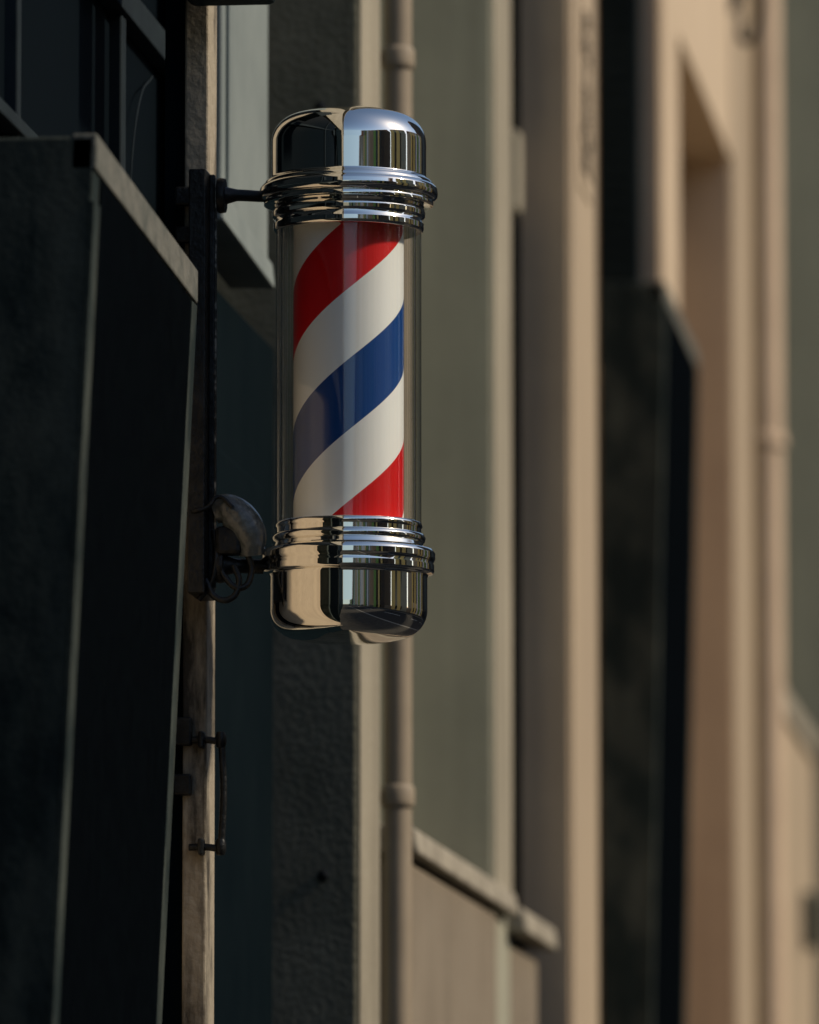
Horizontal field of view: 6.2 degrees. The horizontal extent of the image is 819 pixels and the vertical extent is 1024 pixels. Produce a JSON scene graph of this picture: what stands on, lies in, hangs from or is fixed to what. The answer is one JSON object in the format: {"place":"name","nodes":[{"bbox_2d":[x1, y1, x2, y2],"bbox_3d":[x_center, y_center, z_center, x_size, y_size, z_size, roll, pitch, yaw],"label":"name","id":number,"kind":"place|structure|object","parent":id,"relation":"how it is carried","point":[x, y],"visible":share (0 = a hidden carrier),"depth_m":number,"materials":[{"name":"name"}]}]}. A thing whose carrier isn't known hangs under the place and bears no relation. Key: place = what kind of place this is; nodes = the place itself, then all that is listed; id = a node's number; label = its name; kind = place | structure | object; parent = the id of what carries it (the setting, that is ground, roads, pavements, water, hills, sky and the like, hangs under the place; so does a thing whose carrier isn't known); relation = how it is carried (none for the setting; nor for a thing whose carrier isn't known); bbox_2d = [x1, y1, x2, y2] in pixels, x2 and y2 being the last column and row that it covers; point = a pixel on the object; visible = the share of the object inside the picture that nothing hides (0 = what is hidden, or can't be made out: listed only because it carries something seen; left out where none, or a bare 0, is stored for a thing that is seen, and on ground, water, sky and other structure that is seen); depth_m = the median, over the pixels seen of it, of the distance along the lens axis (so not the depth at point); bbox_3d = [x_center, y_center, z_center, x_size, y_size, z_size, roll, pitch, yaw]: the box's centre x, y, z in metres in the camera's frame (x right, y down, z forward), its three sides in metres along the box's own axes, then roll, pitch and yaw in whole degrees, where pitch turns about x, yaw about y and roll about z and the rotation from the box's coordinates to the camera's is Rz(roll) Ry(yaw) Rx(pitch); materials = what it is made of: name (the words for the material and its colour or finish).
{"place":"outdoors","nodes":[
{"label":"outdoors","id":0,"kind":"place"},
{"bbox_2d":[4,0,21,137],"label":"window mullion","id":1,"kind":"structure","parent":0,"point":[12,70],"depth_m":9.91},
{"bbox_2d":[0,97,37,136],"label":"window transom","id":2,"kind":"object","parent":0,"point":[12,121],"depth_m":9.84,"materials":[{"name":"grey metal"}]},
{"bbox_2d":[109,13,125,171],"bbox_3d":[-0.424,0.573,10.723,0.023,3.900,0.045,-1,-7,6],"label":"window mullion","id":3,"kind":"structure","parent":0,"point":[117,85],"depth_m":10.84},
{"bbox_2d":[99,0,164,78],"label":"window transom","id":4,"kind":"object","parent":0,"point":[145,31],"depth_m":11.05,"materials":[{"name":"grey metal"}]},
{"bbox_2d":[130,76,152,179],"bbox_3d":[-0.395,-0.506,11.061,0.008,0.321,0.254,-1,-7,6],"label":"window cable","id":5,"kind":"object","parent":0,"point":[135,126],"depth_m":10.98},
{"bbox_2d":[198,731,204,748],"bbox_3d":[-0.292,0.321,10.564,0.008,0.024,0.024,-1,-7,6],"label":"handle rose","id":6,"kind":"object","parent":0,"point":[201,736],"visible":1,"depth_m":10.55,"materials":[{"name":"black metal"}]},
{"bbox_2d":[198,838,204,855],"bbox_3d":[-0.292,0.470,10.547,0.008,0.024,0.024,-1,-7,6],"label":"handle rose","id":7,"kind":"object","parent":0,"point":[201,843],"visible":1,"depth_m":10.54,"materials":[{"name":"black metal"}]},
{"bbox_2d":[215,839,225,855],"bbox_3d":[-0.265,0.470,10.547,0.016,0.024,0.016,-1,-7,6],"label":"handle knuckle","id":8,"kind":"object","parent":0,"point":[220,845],"visible":1,"depth_m":10.54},
{"bbox_2d":[358,0,379,1023],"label":"pier render face","id":9,"kind":"object","parent":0,"point":[369,749],"visible":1,"depth_m":12.26},
{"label":"pavement","id":10,"kind":"structure","parent":0,"visible":0},
{"bbox_2d":[0,134,197,1023],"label":"granite surround","id":11,"kind":"object","parent":10,"relation":"on","point":[98,291],"visible":1,"depth_m":9.25,"materials":[{"name":"black stone"}]},
{"bbox_2d":[162,0,184,1023],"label":"frame return","id":12,"kind":"object","parent":10,"relation":"on","point":[174,171],"visible":0.25,"depth_m":10.69,"materials":[{"name":"teal paint"}]},
{"bbox_2d":[182,0,216,1023],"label":"post","id":13,"kind":"object","parent":10,"relation":"on","point":[198,817],"visible":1,"depth_m":10.59,"materials":[{"name":"paint"}]},
{"bbox_2d":[175,187,188,206],"bbox_3d":[-0.319,-0.447,10.658,0.026,0.027,0.019,-1,-7,6],"label":"hinge","id":14,"kind":"object","parent":13,"relation":"attached to","point":[181,196],"visible":0.76,"depth_m":10.65,"materials":[{"name":"black metal"}]},
{"bbox_2d":[173,774,192,795],"bbox_3d":[-0.319,0.384,10.562,0.026,0.030,0.019,-1,-7,6],"label":"hinge","id":15,"kind":"object","parent":13,"relation":"attached to","point":[182,786],"visible":0.91,"depth_m":10.55,"materials":[{"name":"black metal"}]},
{"bbox_2d":[176,717,192,745],"bbox_3d":[-0.319,0.309,10.571,0.026,0.040,0.019,-1,-7,6],"label":"hinge","id":16,"kind":"object","parent":13,"relation":"attached to","point":[184,730],"visible":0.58,"depth_m":10.56,"materials":[{"name":"black metal"}]},
{"bbox_2d":[188,447,263,1023],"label":"shop door","id":17,"kind":"structure","parent":13,"relation":"attached to","point":[239,864],"depth_m":11.64,"materials":[{"name":"teal paint"}]},
{"bbox_2d":[215,731,226,747],"bbox_3d":[-0.265,0.321,10.564,0.016,0.024,0.016,-1,-7,6],"label":"handle knuckle","id":18,"kind":"object","parent":17,"relation":"attached to","point":[221,738],"visible":1,"depth_m":10.56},
{"bbox_2d":[218,747,226,839],"bbox_3d":[-0.263,0.396,10.555,0.013,0.145,0.010,-1,-7,6],"label":"handle bar","id":19,"kind":"object","parent":17,"relation":"attached to","point":[223,793],"visible":1,"depth_m":10.55,"materials":[{"name":"black metal"}]},
{"bbox_2d":[188,0,274,5],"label":"awning box","id":20,"kind":"object","parent":13,"relation":"attached to","point":[224,2],"visible":1,"depth_m":10.63,"materials":[{"name":"black metal"}]},
{"bbox_2d":[187,106,437,644],"bbox_3d":[-0.139,-0.192,10.568,0.359,0.759,0.252,-1,-7,6],"label":"barber pole","id":21,"kind":"object","parent":13,"relation":"attached to","point":[347,196],"visible":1,"depth_m":10.50,"materials":[{"name":"multicoloured metal"}]},
{"bbox_2d":[217,0,358,1023],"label":"pier","id":22,"kind":"structure","parent":10,"relation":"on","point":[313,52],"depth_m":12.13,"materials":[{"name":"grey paint"}]},
{"bbox_2d":[217,291,273,1023],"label":"leaf","id":23,"kind":"object","parent":22,"relation":"attached to","point":[245,389],"visible":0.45,"depth_m":11.98,"materials":[{"name":"teal paint"}]},
{"bbox_2d":[314,101,325,107],"bbox_3d":[-0.146,-0.660,12.239,0.018,0.018,0.008,-1,-7,6],"label":"wall fixing","id":24,"kind":"object","parent":22,"relation":"attached to","point":[319,104],"depth_m":12.24,"materials":[{"name":"black metal"}]},
{"bbox_2d":[318,870,328,880],"bbox_3d":[-0.139,0.585,12.095,0.018,0.018,0.008,-1,-7,6],"label":"wall fixing","id":25,"kind":"object","parent":22,"relation":"attached to","point":[323,875],"depth_m":12.09,"materials":[{"name":"black metal"}]},
{"bbox_2d":[380,0,414,1023],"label":"drainpipe","id":26,"kind":"object","parent":10,"relation":"on","point":[397,64],"visible":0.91,"depth_m":12.52,"materials":[{"name":"beige metal"}]},
{"bbox_2d":[380,861,496,1023],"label":"wall","id":27,"kind":"structure","parent":10,"relation":"on","point":[454,961],"depth_m":13.29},
{"bbox_2d":[380,823,444,869],"bbox_3d":[-0.079,0.563,12.862,0.235,0.072,0.434,-1,-7,6],"label":"coping stone","id":28,"kind":"object","parent":27,"relation":"on","point":[427,853],"visible":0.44,"depth_m":12.81,"materials":[{"name":"beige stone"}]},
{"bbox_2d":[421,846,470,886],"bbox_3d":[-0.030,0.614,13.306,0.235,0.072,0.454,-1,-7,6],"label":"coping stone","id":29,"kind":"object","parent":27,"relation":"on","point":[455,872],"visible":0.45,"depth_m":13.29,"materials":[{"name":"beige stone"}]},
{"bbox_2d":[449,864,495,901],"bbox_3d":[0.021,0.666,13.761,0.235,0.072,0.454,-1,-7,6],"label":"coping stone","id":30,"kind":"object","parent":27,"relation":"on","point":[481,888],"visible":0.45,"depth_m":13.73,"materials":[{"name":"beige stone"}]},
{"bbox_2d":[474,880,517,915],"bbox_3d":[0.069,0.716,14.200,0.235,0.072,0.424,-1,-7,6],"label":"coping stone","id":31,"kind":"object","parent":27,"relation":"on","point":[504,903],"visible":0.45,"depth_m":14.15,"materials":[{"name":"beige stone"}]},
{"bbox_2d":[380,0,509,1023],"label":"pier","id":32,"kind":"structure","parent":10,"relation":"on","point":[452,637],"depth_m":14.29,"materials":[{"name":"grey paint"}]},
{"bbox_2d":[492,0,511,891],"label":"pier face","id":33,"kind":"object","parent":32,"relation":"attached to","point":[502,549],"depth_m":14.43},
{"bbox_2d":[511,0,521,951],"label":"cable conduit","id":34,"kind":"object","parent":10,"relation":"on","point":[516,173],"visible":0.42,"depth_m":15.29,"materials":[{"name":"black metal"}]},
{"bbox_2d":[510,945,536,1023],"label":"wall lower end","id":35,"kind":"structure","parent":10,"relation":"on","point":[523,988],"depth_m":14.74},
{"bbox_2d":[506,908,556,950],"bbox_3d":[0.138,0.807,14.767,0.247,0.074,0.660,-1,-7,6],"label":"coping stone","id":36,"kind":"object","parent":35,"relation":"on","point":[526,930],"visible":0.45,"depth_m":14.67,"materials":[{"name":"beige stone"}]},
{"bbox_2d":[518,0,571,1023],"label":"pier","id":37,"kind":"structure","parent":10,"relation":"on","point":[544,216],"depth_m":15.37,"materials":[{"name":"beige paint"}]},
{"bbox_2d":[569,0,597,1023],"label":"pier face","id":38,"kind":"object","parent":37,"relation":"attached to","point":[584,711],"visible":1,"depth_m":15.60},
{"bbox_2d":[578,0,591,204],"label":"shop sign","id":39,"kind":"object","parent":38,"relation":"attached to","point":[584,100],"visible":1,"depth_m":15.70,"materials":[{"name":"beige metal"}]},
{"bbox_2d":[595,0,662,1023],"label":"opening pier","id":40,"kind":"structure","parent":10,"relation":"on","point":[651,127],"depth_m":18.15,"materials":[{"name":"beige paint"}]},
{"bbox_2d":[662,0,678,309],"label":"opening pier face","id":41,"kind":"object","parent":40,"relation":"attached to","point":[670,180],"depth_m":18.42},
{"bbox_2d":[599,281,698,1023],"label":"granite surround","id":42,"kind":"object","parent":10,"relation":"on","point":[648,385],"visible":1,"depth_m":17.48,"materials":[{"name":"black stone"}]},
{"bbox_2d":[596,0,640,365],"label":"window shutter","id":43,"kind":"object","parent":42,"relation":"attached to","point":[618,113],"depth_m":18.07,"materials":[{"name":"black metal"}]},
{"bbox_2d":[679,13,736,1023],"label":"jamb","id":44,"kind":"object","parent":10,"relation":"on","point":[706,249],"visible":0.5,"depth_m":20.64,"materials":[{"name":"beige paint"}]},
{"bbox_2d":[732,0,753,1023],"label":"jamb face","id":45,"kind":"object","parent":44,"relation":"attached to","point":[743,551],"visible":1,"depth_m":20.97},
{"bbox_2d":[729,0,765,44],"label":"wall lamp","id":46,"kind":"object","parent":44,"relation":"attached to","point":[752,36],"visible":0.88,"depth_m":21.00,"materials":[{"name":"beige metal"}]},
{"bbox_2d":[749,0,785,1023],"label":"drainpipe","id":47,"kind":"object","parent":10,"relation":"on","point":[768,441],"visible":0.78,"depth_m":21.72,"materials":[{"name":"beige metal"}]},
{"bbox_2d":[780,0,818,1023],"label":"wall","id":48,"kind":"structure","parent":10,"relation":"on","point":[799,24],"depth_m":25.23,"materials":[{"name":"beige paint"}]},
{"bbox_2d":[784,721,815,1023],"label":"dado","id":49,"kind":"object","parent":10,"relation":"on","point":[800,878],"visible":0.24,"depth_m":24.06,"materials":[{"name":"paint"}]},
{"bbox_2d":[784,687,818,760],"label":"dado coping","id":50,"kind":"object","parent":49,"relation":"on","point":[799,726],"visible":0.2,"depth_m":24.03,"materials":[{"name":"beige stone"}]},
{"bbox_2d":[802,891,818,948],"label":"meter box","id":51,"kind":"object","parent":49,"relation":"attached to","point":[810,921],"visible":1,"depth_m":24.22,"materials":[{"name":"grey paint"}]},
{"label":"ground","id":52,"kind":"structure","parent":0,"visible":0},
{"bbox_3d":[-3.900,-2.185,-0.179,4.340,7.500,26.300,-1,-7,6],"label":"wall body","id":53,"kind":"object","parent":52,"relation":"on","visible":0},
{"bbox_2d":[0,0,164,225],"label":"window glass","id":54,"kind":"object","parent":53,"relation":"attached to","point":[64,68],"depth_m":10.61,"materials":[{"name":"glass"}]},
{"bbox_2d":[216,5,274,288],"bbox_3d":[-0.279,-0.855,11.561,0.074,0.952,0.620,-1,-7,6],"label":"transom panel","id":55,"kind":"object","parent":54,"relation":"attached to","point":[243,260],"visible":0.43,"depth_m":11.56,"materials":[{"name":"grey paint"}]},
{"bbox_3d":[-1.759,0.014,19.027,4.370,7.500,5.400,-1,-7,6],"label":"wall body","id":56,"kind":"object","parent":52,"relation":"on","visible":0},
{"bbox_2d":[678,0,730,159],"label":"lintel","id":57,"kind":"structure","parent":56,"relation":"attached to","point":[704,70],"depth_m":20.09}
]}

